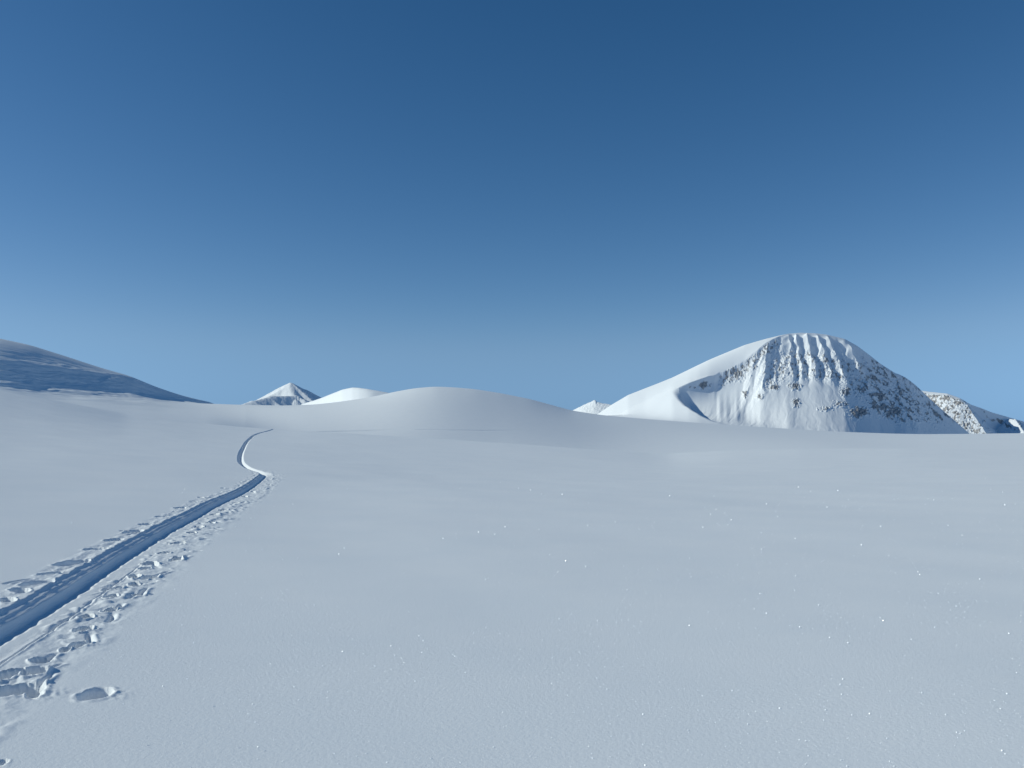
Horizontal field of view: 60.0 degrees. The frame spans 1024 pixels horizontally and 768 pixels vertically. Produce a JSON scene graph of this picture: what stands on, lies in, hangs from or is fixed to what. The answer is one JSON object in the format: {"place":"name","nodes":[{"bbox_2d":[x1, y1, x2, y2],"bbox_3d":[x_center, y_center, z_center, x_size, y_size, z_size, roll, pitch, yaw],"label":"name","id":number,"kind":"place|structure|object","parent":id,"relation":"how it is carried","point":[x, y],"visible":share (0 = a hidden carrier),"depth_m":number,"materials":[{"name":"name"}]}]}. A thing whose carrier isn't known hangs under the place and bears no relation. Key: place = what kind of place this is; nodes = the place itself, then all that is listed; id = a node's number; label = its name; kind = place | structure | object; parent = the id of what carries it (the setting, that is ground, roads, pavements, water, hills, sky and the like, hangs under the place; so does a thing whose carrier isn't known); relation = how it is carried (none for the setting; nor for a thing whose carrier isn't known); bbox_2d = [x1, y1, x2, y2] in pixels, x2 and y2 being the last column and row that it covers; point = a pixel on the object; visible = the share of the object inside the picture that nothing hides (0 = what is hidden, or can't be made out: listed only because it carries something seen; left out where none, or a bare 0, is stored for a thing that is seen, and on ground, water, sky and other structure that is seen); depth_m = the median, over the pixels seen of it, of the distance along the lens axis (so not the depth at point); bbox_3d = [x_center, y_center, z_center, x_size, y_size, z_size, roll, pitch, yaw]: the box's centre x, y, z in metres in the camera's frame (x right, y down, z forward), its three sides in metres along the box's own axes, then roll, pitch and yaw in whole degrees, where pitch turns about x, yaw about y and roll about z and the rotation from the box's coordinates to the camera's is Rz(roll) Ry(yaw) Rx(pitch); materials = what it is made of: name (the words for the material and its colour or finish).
{"place":"outdoors","nodes":[
{"label":"outdoors","id":0,"kind":"place"},
{"bbox_2d":[26,690,43,698],"bbox_3d":[-3.120,2.097,5.795,0.107,0.164,0.176,2,-4,-28],"label":"pole hole","id":1,"kind":"object","parent":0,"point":[41,693],"visible":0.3,"depth_m":5.82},
{"bbox_2d":[0,339,229,425],"bbox_3d":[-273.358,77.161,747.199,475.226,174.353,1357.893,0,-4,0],"label":"snow ridge","id":2,"kind":"structure","parent":0,"point":[29,370],"depth_m":347.75,"materials":[{"name":"white snow"}]},
{"bbox_2d":[242,383,320,404],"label":"mountain","id":3,"kind":"structure","parent":0,"point":[290,394],"depth_m":3421.67,"materials":[{"name":"white snow"}]},
{"bbox_2d":[301,388,386,404],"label":"snow knoll","id":4,"kind":"structure","parent":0,"point":[347,394],"depth_m":1469.76,"materials":[{"name":"white snow"}]},
{"bbox_2d":[0,391,1023,767],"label":"snow field","id":5,"kind":"structure","parent":0,"point":[400,561],"depth_m":9.04,"materials":[{"name":"white snow"}]},
{"bbox_2d":[0,759,8,765],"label":"pole hole","id":6,"kind":"object","parent":5,"relation":"on","point":[3,761],"visible":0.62,"depth_m":4.67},
{"bbox_2d":[0,597,15,601],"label":"pole hole","id":7,"kind":"object","parent":5,"relation":"on","point":[9,599],"visible":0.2,"depth_m":8.29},
{"bbox_2d":[0,667,27,678],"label":"pole hole","id":8,"kind":"object","parent":5,"relation":"on","point":[8,674],"visible":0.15,"depth_m":6.31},
{"bbox_2d":[10,588,30,593],"bbox_3d":[-4.796,2.050,8.645,0.179,0.099,0.272,2,-4,-29],"label":"pole hole","id":9,"kind":"object","parent":5,"relation":"on","point":[21,590],"visible":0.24,"depth_m":8.74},
{"bbox_2d":[0,681,46,697],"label":"boot hole","id":10,"kind":"object","parent":5,"relation":"on","point":[32,690],"visible":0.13,"depth_m":6.03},
{"bbox_2d":[21,666,47,674],"bbox_3d":[-3.394,2.140,6.322,0.165,0.221,0.272,1,-4,-12],"label":"pole hole","id":11,"kind":"object","parent":5,"relation":"on","point":[33,670],"visible":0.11,"depth_m":6.42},
{"bbox_2d":[19,579,54,585],"bbox_3d":[-4.855,2.063,9.055,0.224,0.086,0.441,0,-4,0],"label":"pole hole","id":12,"kind":"object","parent":5,"relation":"on","point":[30,583],"visible":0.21,"depth_m":9.17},
{"bbox_2d":[29,656,47,663],"bbox_3d":[-3.516,2.135,6.598,0.135,0.188,0.144,2,-4,-28],"label":"pole hole","id":13,"kind":"object","parent":5,"relation":"on","point":[40,660],"visible":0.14,"depth_m":6.66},
{"bbox_2d":[37,571,61,574],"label":"pole hole","id":14,"kind":"object","parent":5,"relation":"on","point":[49,573],"visible":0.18,"depth_m":9.65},
{"bbox_2d":[60,647,68,651],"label":"pole hole","id":15,"kind":"object","parent":5,"relation":"on","point":[65,649],"visible":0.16,"depth_m":7.00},
{"bbox_2d":[52,559,90,565],"bbox_3d":[-5.138,2.114,10.357,0.272,0.092,0.557,0,-4,0],"label":"pole hole","id":16,"kind":"object","parent":5,"relation":"on","point":[68,563],"visible":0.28,"depth_m":10.44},
{"bbox_2d":[68,640,88,649],"bbox_3d":[-3.456,2.151,7.097,0.134,0.168,0.223,0,-4,0],"label":"pole hole","id":17,"kind":"object","parent":5,"relation":"on","point":[79,644],"visible":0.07,"depth_m":7.15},
{"bbox_2d":[73,626,93,631],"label":"pole hole","id":18,"kind":"object","parent":5,"relation":"on","point":[83,628],"visible":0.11,"depth_m":7.69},
{"bbox_2d":[81,614,93,617],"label":"pole hole","id":19,"kind":"object","parent":5,"relation":"on","point":[88,615],"visible":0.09,"depth_m":8.14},
{"bbox_2d":[77,687,114,700],"bbox_3d":[-2.751,2.096,5.870,0.207,0.107,0.299,0,-4,0],"label":"boot hole","id":20,"kind":"object","parent":5,"relation":"on","point":[95,693],"visible":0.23,"depth_m":5.97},
{"bbox_2d":[83,547,108,550],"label":"pole hole","id":21,"kind":"object","parent":5,"relation":"on","point":[101,548],"visible":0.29,"depth_m":11.56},
{"bbox_2d":[101,606,115,611],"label":"pole hole","id":22,"kind":"object","parent":5,"relation":"on","point":[112,609],"visible":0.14,"depth_m":8.52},
{"bbox_2d":[103,593,118,597],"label":"pole hole","id":23,"kind":"object","parent":5,"relation":"on","point":[114,595],"visible":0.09,"depth_m":9.13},
{"bbox_2d":[103,586,122,591],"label":"pole hole","id":24,"kind":"object","parent":5,"relation":"on","point":[105,590],"visible":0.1,"depth_m":9.54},
{"bbox_2d":[104,538,123,541],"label":"pole hole","id":25,"kind":"object","parent":5,"relation":"on","point":[115,539],"visible":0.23,"depth_m":12.48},
{"bbox_2d":[123,529,143,533],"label":"pole hole","id":26,"kind":"object","parent":5,"relation":"on","point":[132,531],"visible":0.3,"depth_m":13.50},
{"bbox_2d":[129,581,139,585],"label":"pole hole","id":27,"kind":"object","parent":5,"relation":"on","point":[134,584],"visible":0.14,"depth_m":9.82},
{"bbox_2d":[129,574,140,577],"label":"pole hole","id":28,"kind":"object","parent":5,"relation":"on","point":[136,576],"visible":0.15,"depth_m":10.28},
{"bbox_2d":[0,429,273,649],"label":"ski track","id":29,"kind":"structure","parent":5,"relation":"on","point":[28,613],"depth_m":10.21,"materials":[{"name":"white snow"}]},
{"bbox_2d":[143,561,157,565],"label":"pole hole","id":30,"kind":"object","parent":5,"relation":"on","point":[154,563],"visible":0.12,"depth_m":11.22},
{"bbox_2d":[142,574,159,579],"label":"pole hole","id":31,"kind":"object","parent":5,"relation":"on","point":[146,577],"visible":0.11,"depth_m":10.22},
{"bbox_2d":[169,555,182,560],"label":"pole hole","id":32,"kind":"object","parent":5,"relation":"on","point":[174,558],"visible":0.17,"depth_m":11.61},
{"bbox_2d":[171,541,185,543],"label":"pole hole","id":33,"kind":"object","parent":5,"relation":"on","point":[179,542],"visible":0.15,"depth_m":13.11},
{"bbox_2d":[67,483,1021,767],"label":"frost crystals","id":34,"kind":"object","parent":5,"relation":"on","point":[671,707],"visible":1,"depth_m":6.53,"materials":[{"name":"white ice"}]},
{"bbox_2d":[0,0,1023,421],"label":"sky","id":35,"kind":"structure","parent":0,"point":[566,204],"materials":[{"name":"blue"}]},
{"bbox_2d":[573,400,610,413],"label":"snow crest","id":36,"kind":"object","parent":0,"point":[594,407],"visible":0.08,"depth_m":2281.26,"materials":[{"name":"white snow"}]},
{"bbox_2d":[175,387,1023,452],"bbox_3d":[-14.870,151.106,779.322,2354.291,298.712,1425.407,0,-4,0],"label":"snow hill","id":37,"kind":"structure","parent":0,"point":[459,408],"depth_m":249.05,"materials":[{"name":"white snow"}]},
{"bbox_2d":[299,429,530,431],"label":"ski track","id":38,"kind":"structure","parent":37,"relation":"on","point":[409,429],"depth_m":186.16,"materials":[{"name":"white snow"}]},
{"bbox_2d":[598,333,968,433],"bbox_3d":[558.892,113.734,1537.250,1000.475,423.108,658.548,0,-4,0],"label":"mountain","id":39,"kind":"structure","parent":0,"point":[813,381],"depth_m":1528.82,"materials":[{"name":"white snow"}]},
{"bbox_2d":[922,391,1023,433],"bbox_3d":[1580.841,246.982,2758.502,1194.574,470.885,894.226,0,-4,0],"label":"mountain","id":40,"kind":"structure","parent":0,"point":[969,418],"depth_m":2593.01,"materials":[{"name":"white snow"}]}
]}

